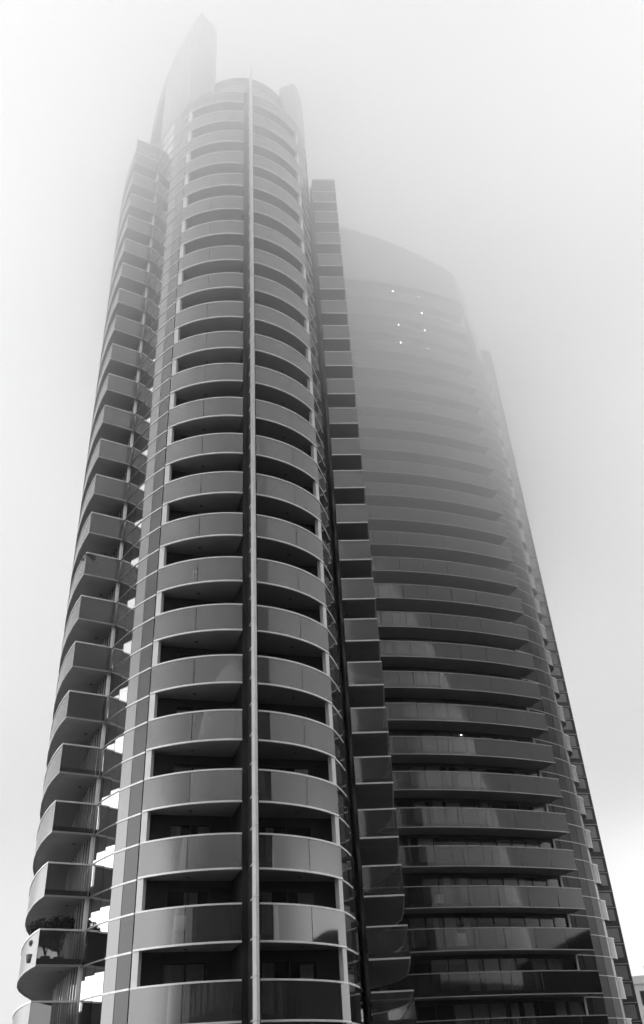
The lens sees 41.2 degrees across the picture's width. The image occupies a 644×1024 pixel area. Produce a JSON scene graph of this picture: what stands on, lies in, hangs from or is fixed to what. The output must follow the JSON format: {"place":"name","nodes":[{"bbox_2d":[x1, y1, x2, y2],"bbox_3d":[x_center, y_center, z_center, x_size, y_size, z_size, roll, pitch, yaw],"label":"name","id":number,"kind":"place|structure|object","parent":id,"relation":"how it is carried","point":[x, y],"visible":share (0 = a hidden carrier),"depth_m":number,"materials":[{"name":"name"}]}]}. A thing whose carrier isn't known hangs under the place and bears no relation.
{"place":"outdoors","nodes":[
{"label":"outdoors","id":0,"kind":"place"},
{"bbox_2d":[26,921,41,962],"bbox_3d":[-14.250,21.195,42.284,0.673,1.860,0.637,25,-44,-35],"label":"potted plant","id":1,"kind":"object","parent":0,"point":[36,924],"visible":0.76,"depth_m":42.47,"materials":[{"name":"black plant"}]},
{"bbox_2d":[12,12,416,1023],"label":"apartment tower","id":2,"kind":"structure","parent":0,"point":[218,764],"depth_m":50.40,"materials":[{"name":"paint"}]},
{"bbox_2d":[28,918,57,957],"bbox_3d":[-14.110,21.723,43.346,1.134,2.183,1.986,-23,-39,25],"label":"potted plant","id":3,"kind":"object","parent":2,"relation":"on","point":[46,939],"visible":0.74,"depth_m":43.34,"materials":[{"name":"black plant"}]},
{"bbox_2d":[46,915,74,958],"bbox_3d":[-13.393,21.844,43.782,1.673,2.407,1.661,6,-36,-14],"label":"potted plant","id":4,"kind":"object","parent":2,"relation":"on","point":[56,923],"visible":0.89,"depth_m":43.75,"materials":[{"name":"black plant"}]},
{"bbox_2d":[80,552,96,563],"bbox_3d":[-14.507,3.167,53.542,1.278,1.595,1.133,6,-36,-14],"label":"potted plant","id":5,"kind":"object","parent":2,"relation":"on","point":[89,555],"visible":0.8,"depth_m":53.38,"materials":[{"name":"grey plant"}]},
{"bbox_2d":[169,915,186,937],"bbox_3d":[-6.467,18.634,38.510,0.700,1.000,0.620,0,-35,-5],"label":"lounge chair","id":6,"kind":"object","parent":2,"relation":"on","point":[180,923],"visible":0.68,"depth_m":38.78,"materials":[{"name":"white plastic"}]},
{"bbox_2d":[162,961,207,1017],"bbox_3d":[-6.155,21.412,38.376,2.050,2.330,0.075,6,-36,-14],"label":"sliding door","id":7,"kind":"structure","parent":2,"relation":"in","point":[189,1004],"depth_m":38.45,"materials":[{"name":"black glass"}]},
{"bbox_2d":[165,889,209,937],"bbox_3d":[-6.309,18.906,40.108,2.050,2.330,0.075,6,-36,-14],"label":"sliding door","id":8,"kind":"structure","parent":2,"relation":"in","point":[189,898],"depth_m":40.33,"materials":[{"name":"black glass"}]},
{"bbox_2d":[169,823,210,863],"bbox_3d":[-6.462,16.400,41.839,2.050,2.330,0.075,6,-36,-14],"label":"sliding door","id":9,"kind":"structure","parent":2,"relation":"in","point":[203,842],"depth_m":42.13,"materials":[{"name":"grey glass"}]},
{"bbox_2d":[178,653,201,658],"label":"sliding door","id":10,"kind":"structure","parent":2,"relation":"in","point":[178,653],"depth_m":47.55,"materials":[{"name":"black glass"}]},
{"bbox_2d":[172,762,212,797],"bbox_3d":[-6.616,13.893,43.570,2.050,2.330,0.075,6,-36,-14],"label":"sliding door","id":11,"kind":"structure","parent":2,"relation":"in","point":[200,785],"depth_m":43.84,"materials":[{"name":"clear glass"}]},
{"bbox_2d":[175,705,213,735],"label":"sliding door","id":12,"kind":"structure","parent":2,"relation":"in","point":[176,711],"depth_m":45.69,"materials":[{"name":"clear glass"}]},
{"bbox_2d":[258,710,306,734],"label":"sliding door","id":13,"kind":"structure","parent":2,"relation":"in","point":[267,710],"depth_m":47.21,"materials":[{"name":"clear glass"}]},
{"bbox_2d":[259,765,309,795],"bbox_3d":[-1.936,14.422,44.751,2.750,2.330,0.075,6,-36,-14],"label":"sliding door","id":14,"kind":"structure","parent":2,"relation":"in","point":[300,769],"depth_m":45.43,"materials":[{"name":"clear glass"}]},
{"bbox_2d":[259,825,312,861],"bbox_3d":[-1.782,16.928,43.020,2.750,2.330,0.075,6,-36,-14],"label":"sliding door","id":15,"kind":"structure","parent":2,"relation":"in","point":[269,858],"depth_m":43.12,"materials":[{"name":"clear glass"}]},
{"bbox_2d":[260,890,314,935],"bbox_3d":[-1.629,19.434,41.288,2.750,2.330,0.075,6,-36,-14],"label":"sliding door","id":16,"kind":"structure","parent":2,"relation":"in","point":[303,898],"depth_m":41.47,"materials":[{"name":"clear glass"}]},
{"bbox_2d":[260,959,318,1012],"bbox_3d":[-1.475,21.941,39.557,2.750,2.330,0.075,6,-36,-14],"label":"sliding door","id":17,"kind":"structure","parent":2,"relation":"in","point":[266,969],"depth_m":39.66,"materials":[{"name":"black glass"}]},
{"bbox_2d":[0,0,643,1023],"label":"sky","id":18,"kind":"structure","parent":0,"point":[499,144],"materials":[{"name":"white"}]},
{"bbox_2d":[339,227,641,1023],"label":"apartment tower","id":19,"kind":"structure","parent":0,"point":[500,847],"depth_m":80.88,"materials":[{"name":"paint"}]},
{"bbox_2d":[374,582,501,604],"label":"window","id":20,"kind":"structure","parent":19,"relation":"in","point":[379,590],"depth_m":85.60,"materials":[{"name":"grey glass"}]},
{"bbox_2d":[434,894,444,902],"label":"storage cabinet","id":21,"kind":"object","parent":19,"relation":"on","point":[439,897],"visible":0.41,"depth_m":68.20,"materials":[{"name":"white plastic"}]},
{"bbox_2d":[376,609,506,630],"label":"window","id":22,"kind":"structure","parent":19,"relation":"in","point":[396,618],"depth_m":84.15,"materials":[{"name":"grey glass"}]},
{"bbox_2d":[379,637,514,661],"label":"window","id":23,"kind":"structure","parent":19,"relation":"in","point":[387,647],"depth_m":82.44,"materials":[{"name":"grey glass"}]},
{"bbox_2d":[382,667,520,692],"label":"window","id":24,"kind":"structure","parent":19,"relation":"in","point":[433,678],"depth_m":81.01,"materials":[{"name":"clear glass"}]},
{"bbox_2d":[385,697,526,723],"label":"window","id":25,"kind":"structure","parent":19,"relation":"in","point":[408,710],"depth_m":79.30,"materials":[{"name":"grey glass"}]},
{"bbox_2d":[454,933,466,945],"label":"storage cabinet","id":26,"kind":"object","parent":19,"relation":"on","point":[460,939],"visible":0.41,"depth_m":66.75,"materials":[{"name":"white plastic"}]},
{"bbox_2d":[388,729,532,753],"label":"window","id":27,"kind":"structure","parent":19,"relation":"in","point":[428,743],"depth_m":77.60,"materials":[{"name":"grey glass"}]},
{"bbox_2d":[368,873,560,903],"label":"window","id":28,"kind":"structure","parent":19,"relation":"in","point":[509,892],"depth_m":70.83,"materials":[{"name":"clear glass"}]},
{"bbox_2d":[389,763,539,786],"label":"window","id":29,"kind":"structure","parent":19,"relation":"in","point":[416,778],"depth_m":75.80,"materials":[{"name":"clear glass"}]},
{"bbox_2d":[366,913,568,949],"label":"window","id":30,"kind":"structure","parent":19,"relation":"in","point":[417,921],"depth_m":68.55,"materials":[{"name":"black glass"}]},
{"bbox_2d":[389,798,545,823],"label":"window","id":31,"kind":"structure","parent":19,"relation":"in","point":[453,815],"depth_m":73.99,"materials":[{"name":"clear glass"}]},
{"bbox_2d":[398,834,552,862],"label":"window","id":32,"kind":"structure","parent":19,"relation":"in","point":[425,854],"depth_m":72.70,"materials":[{"name":"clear glass"}]},
{"bbox_2d":[376,954,576,994],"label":"window","id":33,"kind":"structure","parent":19,"relation":"in","point":[490,962],"depth_m":67.45,"materials":[{"name":"black glass"}]},
{"bbox_2d":[371,997,585,1023],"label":"window","id":34,"kind":"structure","parent":19,"relation":"in","point":[497,1009],"depth_m":65.81,"materials":[{"name":"black glass"}]},
{"bbox_2d":[485,371,495,385],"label":"window","id":35,"kind":"structure","parent":19,"relation":"in","point":[488,373],"depth_m":118.29,"materials":[{"name":"grey glass"}]},
{"bbox_2d":[492,387,500,402],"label":"window","id":36,"kind":"structure","parent":19,"relation":"in","point":[494,391],"depth_m":116.46,"materials":[{"name":"grey glass"}]},
{"bbox_2d":[496,404,504,419],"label":"window","id":37,"kind":"structure","parent":19,"relation":"in","point":[498,408],"depth_m":114.71,"materials":[{"name":"grey glass"}]},
{"bbox_2d":[500,422,506,436],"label":"window","id":38,"kind":"structure","parent":19,"relation":"in","point":[502,426],"depth_m":113.00,"materials":[{"name":"grey glass"}]},
{"bbox_2d":[503,439,511,455],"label":"window","id":39,"kind":"structure","parent":19,"relation":"in","point":[506,444],"depth_m":111.19,"materials":[{"name":"grey glass"}]},
{"bbox_2d":[508,458,516,474],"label":"window","id":40,"kind":"structure","parent":19,"relation":"in","point":[510,461],"depth_m":109.51,"materials":[{"name":"grey glass"}]},
{"bbox_2d":[512,477,519,493],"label":"window","id":41,"kind":"structure","parent":19,"relation":"in","point":[514,479],"depth_m":107.75,"materials":[{"name":"grey glass"}]},
{"bbox_2d":[516,496,525,513],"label":"window","id":42,"kind":"structure","parent":19,"relation":"in","point":[519,502],"depth_m":105.98,"materials":[{"name":"grey glass"}]},
{"bbox_2d":[520,517,529,534],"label":"window","id":43,"kind":"structure","parent":19,"relation":"in","point":[524,523],"depth_m":104.23,"materials":[{"name":"grey glass"}]},
{"bbox_2d":[524,537,534,555],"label":"window","id":44,"kind":"structure","parent":19,"relation":"in","point":[530,551],"depth_m":102.45,"materials":[{"name":"grey glass"}]},
{"bbox_2d":[529,559,539,578],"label":"window","id":45,"kind":"structure","parent":19,"relation":"in","point":[534,573],"depth_m":100.66,"materials":[{"name":"grey glass"}]},
{"bbox_2d":[534,581,543,601],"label":"window","id":46,"kind":"structure","parent":19,"relation":"in","point":[539,597],"depth_m":98.91,"materials":[{"name":"grey glass"}]},
{"bbox_2d":[540,605,550,624],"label":"window","id":47,"kind":"structure","parent":19,"relation":"in","point":[544,621],"depth_m":97.22,"materials":[{"name":"grey glass"}]},
{"bbox_2d":[545,629,554,649],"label":"window","id":48,"kind":"structure","parent":19,"relation":"in","point":[550,646],"depth_m":95.45,"materials":[{"name":"grey glass"}]},
{"bbox_2d":[551,653,561,675],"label":"window","id":49,"kind":"structure","parent":19,"relation":"in","point":[556,671],"depth_m":93.75,"materials":[{"name":"grey glass"}]},
{"bbox_2d":[556,679,567,701],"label":"window","id":50,"kind":"structure","parent":19,"relation":"in","point":[562,698],"depth_m":92.13,"materials":[{"name":"grey glass"}]},
{"bbox_2d":[562,706,573,729],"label":"window","id":51,"kind":"structure","parent":19,"relation":"in","point":[568,726],"depth_m":90.31,"materials":[{"name":"grey glass"}]},
{"bbox_2d":[567,734,579,758],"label":"window","id":52,"kind":"structure","parent":19,"relation":"in","point":[575,754],"depth_m":88.63,"materials":[{"name":"grey glass"}]},
{"bbox_2d":[571,763,586,787],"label":"window","id":53,"kind":"structure","parent":19,"relation":"in","point":[578,767],"depth_m":87.01,"materials":[{"name":"grey glass"}]},
{"bbox_2d":[577,793,593,819],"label":"window","id":54,"kind":"structure","parent":19,"relation":"in","point":[585,797],"depth_m":85.33,"materials":[{"name":"grey glass"}]},
{"bbox_2d":[584,824,600,851],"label":"window","id":55,"kind":"structure","parent":19,"relation":"in","point":[592,829],"depth_m":83.64,"materials":[{"name":"grey glass"}]},
{"bbox_2d":[591,857,608,885],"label":"window","id":56,"kind":"structure","parent":19,"relation":"in","point":[599,862],"depth_m":81.92,"materials":[{"name":"grey glass"}]},
{"bbox_2d":[598,891,615,920],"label":"window","id":57,"kind":"structure","parent":19,"relation":"in","point":[603,896],"depth_m":80.23,"materials":[{"name":"grey glass"}]},
{"bbox_2d":[606,926,624,957],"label":"window","id":58,"kind":"structure","parent":19,"relation":"in","point":[612,933],"depth_m":78.45,"materials":[{"name":"grey glass"}]},
{"bbox_2d":[615,963,632,995],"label":"window","id":59,"kind":"structure","parent":19,"relation":"in","point":[621,971],"depth_m":76.71,"materials":[{"name":"grey glass"}]},
{"bbox_2d":[622,1002,640,1023],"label":"window","id":60,"kind":"structure","parent":19,"relation":"in","point":[630,1010],"depth_m":75.14,"materials":[{"name":"grey glass"}]},
{"bbox_2d":[632,966,643,1023],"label":"building","id":61,"kind":"structure","parent":0,"point":[638,982],"depth_m":131.91,"materials":[{"name":"grey metal"}]},
{"bbox_2d":[639,990,643,1005],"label":"window","id":62,"kind":"structure","parent":61,"relation":"in","point":[641,992],"depth_m":131.40,"materials":[{"name":"black glass"}]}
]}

